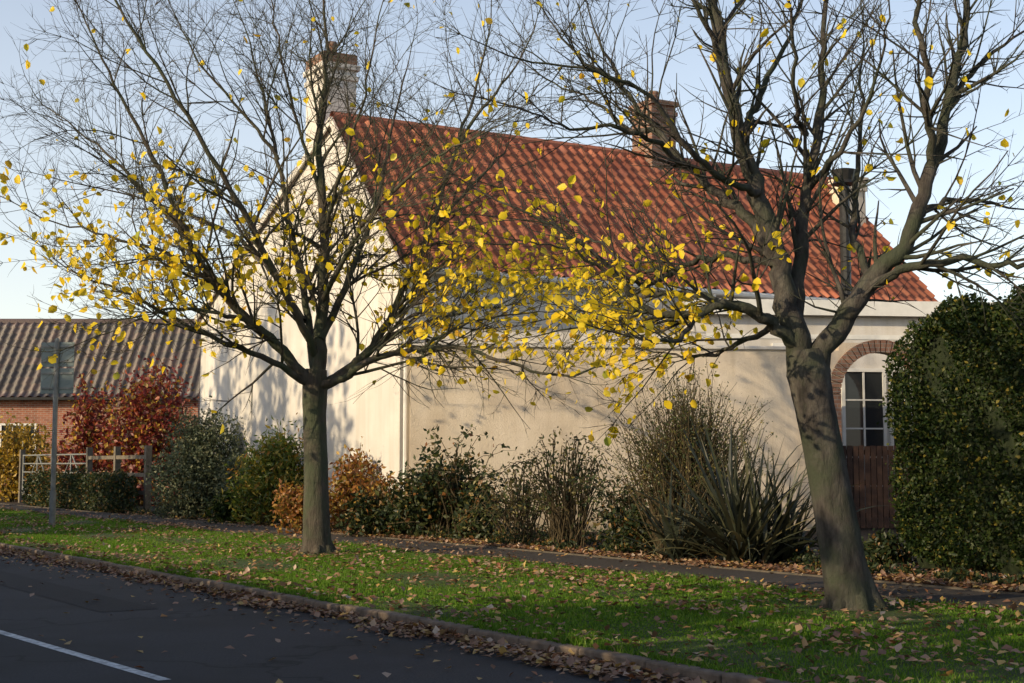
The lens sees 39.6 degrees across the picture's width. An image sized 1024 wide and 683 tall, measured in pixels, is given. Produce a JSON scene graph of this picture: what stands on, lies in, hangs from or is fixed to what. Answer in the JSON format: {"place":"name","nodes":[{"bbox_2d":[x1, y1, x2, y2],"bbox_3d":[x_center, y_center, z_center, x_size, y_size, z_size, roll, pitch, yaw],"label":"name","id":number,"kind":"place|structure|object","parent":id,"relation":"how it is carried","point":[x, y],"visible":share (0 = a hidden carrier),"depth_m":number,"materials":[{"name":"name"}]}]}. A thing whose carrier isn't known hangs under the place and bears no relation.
{"place":"outdoors","nodes":[
{"label":"outdoors","id":0,"kind":"place"},
{"bbox_2d":[0,553,684,682],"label":"road","id":1,"kind":"structure","parent":0,"point":[194,639],"depth_m":13.36,"materials":[{"name":"grey asphalt"}]},
{"bbox_2d":[0,571,156,611],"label":"road repair patch","id":2,"kind":"object","parent":1,"relation":"on","point":[73,596],"visible":1,"depth_m":18.68,"materials":[{"name":"grey asphalt"}]},
{"bbox_2d":[0,630,169,679],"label":"road markings","id":3,"kind":"object","parent":1,"relation":"on","point":[108,663],"visible":1,"depth_m":12.57,"materials":[{"name":"paint"}]},
{"bbox_2d":[0,504,1023,611],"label":"footpath","id":4,"kind":"structure","parent":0,"point":[977,597],"depth_m":22.42,"materials":[{"name":"grey asphalt"}]},
{"bbox_2d":[0,499,1023,592],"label":"planting bed","id":5,"kind":"object","parent":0,"point":[865,532],"depth_m":31.90,"materials":[{"name":"soil"}]},
{"bbox_2d":[0,408,59,501],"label":"golden shrub","id":6,"kind":"object","parent":5,"relation":"on","point":[15,444],"visible":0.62,"depth_m":62.03,"materials":[{"name":"yellow plant"}]},
{"bbox_2d":[17,465,139,512],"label":"hedge","id":7,"kind":"object","parent":5,"relation":"on","point":[99,492],"visible":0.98,"depth_m":50.01,"materials":[{"name":"green plant"}]},
{"bbox_2d":[48,359,119,474],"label":"red leaved shrub","id":8,"kind":"object","parent":5,"relation":"on","point":[90,438],"visible":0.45,"depth_m":57.04,"materials":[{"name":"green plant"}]},
{"bbox_2d":[18,445,151,511],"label":"field gate","id":9,"kind":"structure","parent":5,"relation":"on","point":[117,457],"depth_m":50.82,"materials":[{"name":"grey wood"}]},
{"bbox_2d":[87,352,198,505],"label":"red leaved shrub","id":10,"kind":"object","parent":5,"relation":"on","point":[153,423],"visible":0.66,"depth_m":55.91,"materials":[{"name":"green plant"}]},
{"bbox_2d":[143,395,249,518],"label":"grey green shrub","id":11,"kind":"object","parent":5,"relation":"on","point":[198,460],"visible":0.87,"depth_m":42.87,"materials":[{"name":"green plant"}]},
{"bbox_2d":[203,485,259,522],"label":"shrub","id":12,"kind":"object","parent":5,"relation":"on","point":[222,511],"visible":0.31,"depth_m":39.04,"materials":[{"name":"green plant"}]},
{"bbox_2d":[208,446,254,515],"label":"grey green shrub","id":13,"kind":"object","parent":5,"relation":"on","point":[224,484],"visible":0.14,"depth_m":41.30,"materials":[{"name":"green plant"}]},
{"bbox_2d":[222,412,303,524],"bbox_3d":[-6.206,3.498,38.487,3.306,3.174,2.292,0,-5,0],"label":"yellow green shrub","id":14,"kind":"object","parent":5,"relation":"on","point":[278,459],"visible":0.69,"depth_m":38.04,"materials":[{"name":"green plant"}]},
{"bbox_2d":[269,479,342,533],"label":"orange shrub","id":15,"kind":"object","parent":5,"relation":"on","point":[292,512],"visible":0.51,"depth_m":33.31,"materials":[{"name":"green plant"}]},
{"bbox_2d":[328,436,380,527],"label":"orange shrub","id":16,"kind":"object","parent":5,"relation":"on","point":[346,488],"visible":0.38,"depth_m":34.71,"materials":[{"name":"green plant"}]},
{"bbox_2d":[335,486,411,536],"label":"shrub","id":17,"kind":"object","parent":5,"relation":"on","point":[362,523],"visible":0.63,"depth_m":31.78,"materials":[{"name":"green plant"}]},
{"bbox_2d":[346,455,403,530],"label":"dark leaved shrub","id":18,"kind":"object","parent":5,"relation":"on","point":[382,484],"visible":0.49,"depth_m":32.30,"materials":[{"name":"dark green leaf"}]},
{"bbox_2d":[369,456,479,538],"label":"dark leaved shrub","id":19,"kind":"object","parent":5,"relation":"on","point":[417,518],"visible":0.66,"depth_m":30.98,"materials":[{"name":"green plant"}]},
{"bbox_2d":[386,424,518,539],"bbox_3d":[-1.290,3.085,31.092,2.908,2.572,2.156,0,-5,0],"label":"dark leaved shrub","id":20,"kind":"object","parent":5,"relation":"on","point":[457,465],"visible":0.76,"depth_m":30.89,"materials":[{"name":"green plant"}]},
{"bbox_2d":[449,476,515,539],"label":"dark leaved shrub","id":21,"kind":"object","parent":5,"relation":"on","point":[477,526],"visible":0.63,"depth_m":30.19,"materials":[{"name":"green plant"}]},
{"bbox_2d":[0,503,1023,594],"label":"path edging","id":22,"kind":"object","parent":5,"relation":"on","point":[905,583],"visible":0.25,"depth_m":23.97,"materials":[{"name":"concrete"}]},
{"bbox_2d":[451,454,578,544],"bbox_3d":[0.106,3.203,28.519,2.641,1.891,1.844,0,-5,0],"label":"arching shrub","id":23,"kind":"object","parent":5,"relation":"on","point":[529,501],"visible":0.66,"depth_m":28.35,"materials":[{"name":"green plant"}]},
{"bbox_2d":[473,427,630,547],"bbox_3d":[0.837,2.839,27.453,3.191,2.422,2.481,0,-5,0],"label":"arching shrub","id":24,"kind":"object","parent":5,"relation":"on","point":[565,508],"visible":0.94,"depth_m":27.30,"materials":[{"name":"green plant"}]},
{"bbox_2d":[106,503,1023,589],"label":"ground cover plants","id":25,"kind":"object","parent":5,"relation":"on","point":[955,574],"visible":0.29,"depth_m":25.22,"materials":[{"name":"green plant"}]},
{"bbox_2d":[572,468,652,541],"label":"arching shrub","id":26,"kind":"object","parent":5,"relation":"on","point":[626,501],"visible":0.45,"depth_m":26.68,"materials":[{"name":"green plant"}]},
{"bbox_2d":[588,503,656,554],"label":"shrub","id":27,"kind":"object","parent":5,"relation":"on","point":[623,529],"visible":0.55,"depth_m":25.57,"materials":[{"name":"green plant"}]},
{"bbox_2d":[409,346,839,531],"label":"wall","id":28,"kind":"structure","parent":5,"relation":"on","point":[751,374],"depth_m":34.28,"materials":[{"name":"beige paint"}]},
{"bbox_2d":[412,342,785,349],"bbox_3d":[6.010,0.172,35.124,17.070,0.090,0.460,1,-5,-7],"label":"coping","id":29,"kind":"object","parent":28,"relation":"on","point":[712,347],"visible":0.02,"depth_m":34.62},
{"bbox_2d":[835,343,911,383],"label":"wall over arch","id":30,"kind":"structure","parent":28,"relation":"attached to","point":[843,348],"depth_m":35.24,"materials":[{"name":"beige paint"}]},
{"bbox_2d":[597,469,730,562],"bbox_3d":[2.786,2.894,23.831,2.562,1.624,2.716,-3,-6,27],"label":"phormium plant","id":31,"kind":"object","parent":5,"relation":"on","point":[673,553],"visible":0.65,"depth_m":23.57,"materials":[{"name":"green plant"}]},
{"bbox_2d":[598,346,776,556],"bbox_3d":[3.094,1.959,25.271,3.249,3.815,2.385,0,-5,0],"label":"broom shrub","id":32,"kind":"object","parent":5,"relation":"on","point":[675,444],"visible":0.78,"depth_m":25.04,"materials":[{"name":"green plant"}]},
{"bbox_2d":[606,412,869,564],"bbox_3d":[3.780,2.369,23.217,4.304,2.556,4.703,2,-5,-21],"label":"phormium plant","id":33,"kind":"object","parent":5,"relation":"on","point":[745,529],"visible":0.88,"depth_m":22.92,"materials":[{"name":"green plant"}]},
{"bbox_2d":[694,444,889,563],"bbox_3d":[4.678,2.684,23.597,3.473,1.997,3.446,2,-5,-22],"label":"phormium plant","id":34,"kind":"object","parent":5,"relation":"on","point":[786,554],"visible":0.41,"depth_m":23.40,"materials":[{"name":"green plant"}]},
{"bbox_2d":[833,394,841,438],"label":"arch jambs","id":35,"kind":"object","parent":5,"relation":"on","point":[837,400],"visible":0.07,"depth_m":35.02,"materials":[{"name":"brown brick"}]},
{"bbox_2d":[831,340,911,392],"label":"brick arch","id":36,"kind":"structure","parent":35,"relation":"on","point":[869,348],"depth_m":35.21,"materials":[{"name":"brown brick"}]},
{"bbox_2d":[843,446,913,527],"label":"garden gate","id":37,"kind":"structure","parent":35,"relation":"attached to","point":[874,490],"depth_m":35.15,"materials":[{"name":"brown wood"}]},
{"bbox_2d":[861,528,917,565],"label":"shrub","id":38,"kind":"object","parent":5,"relation":"on","point":[884,547],"visible":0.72,"depth_m":22.47,"materials":[{"name":"green plant"}]},
{"bbox_2d":[877,279,1023,575],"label":"clipped hedge","id":39,"kind":"object","parent":5,"relation":"on","point":[963,487],"visible":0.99,"depth_m":20.60,"materials":[{"name":"green plant"}]},
{"bbox_2d":[0,0,1023,318],"label":"sky","id":40,"kind":"structure","parent":0,"point":[16,286],"materials":[{"name":"blue"}]},
{"label":"ground","id":41,"kind":"structure","parent":0,"visible":0},
{"bbox_2d":[0,319,201,493],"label":"brick outbuilding","id":42,"kind":"structure","parent":41,"relation":"on","point":[20,383],"depth_m":69.75,"materials":[{"name":"red brick"}]},
{"bbox_2d":[1,425,34,463],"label":"window glass","id":43,"kind":"structure","parent":42,"relation":"in","point":[3,428],"depth_m":68.26,"materials":[{"name":"grey"}]},
{"bbox_2d":[0,423,36,466],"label":"window frame","id":44,"kind":"structure","parent":42,"relation":"in","point":[1,424],"depth_m":68.23,"materials":[{"name":"white paint"}]},
{"bbox_2d":[0,543,794,682],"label":"kerb","id":45,"kind":"structure","parent":41,"relation":"on","point":[707,675],"depth_m":13.94,"materials":[{"name":"concrete"}]},
{"bbox_2d":[0,507,1023,682],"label":"grass verge","id":46,"kind":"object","parent":41,"relation":"on","point":[897,614],"depth_m":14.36,"materials":[{"name":"plant"}]},
{"bbox_2d":[40,338,74,525],"bbox_3d":[-12.193,2.444,37.930,0.928,5.090,0.164,0,-5,5],"label":"traffic sign","id":47,"kind":"object","parent":46,"relation":"on","point":[62,380],"visible":0.87,"depth_m":38.06,"materials":[{"name":"metal"}]},
{"bbox_2d":[0,0,712,555],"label":"autumn tree","id":48,"kind":"object","parent":46,"relation":"on","point":[316,380],"visible":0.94,"depth_m":24.98,"materials":[{"name":"yellow plant"}]},
{"bbox_2d":[0,504,1023,682],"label":"fallen leaves","id":49,"kind":"object","parent":46,"relation":"on","point":[564,661],"visible":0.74,"depth_m":17.62,"materials":[{"name":"brown plant"}]},
{"bbox_2d":[400,0,1023,611],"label":"autumn tree","id":50,"kind":"object","parent":46,"relation":"on","point":[848,580],"visible":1,"depth_m":15.94,"materials":[{"name":"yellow plant"}]},
{"bbox_2d":[194,41,993,528],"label":"white cottage","id":51,"kind":"structure","parent":41,"relation":"on","point":[374,421],"depth_m":39.00,"materials":[{"name":"paint"}]},
{"bbox_2d":[772,343,784,345],"bbox_3d":[7.387,0.673,37.246,1.160,1.260,0.070,1,-5,-6],"label":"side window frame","id":52,"kind":"structure","parent":51,"relation":"in","point":[773,344],"depth_m":37.21,"materials":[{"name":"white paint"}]}
]}

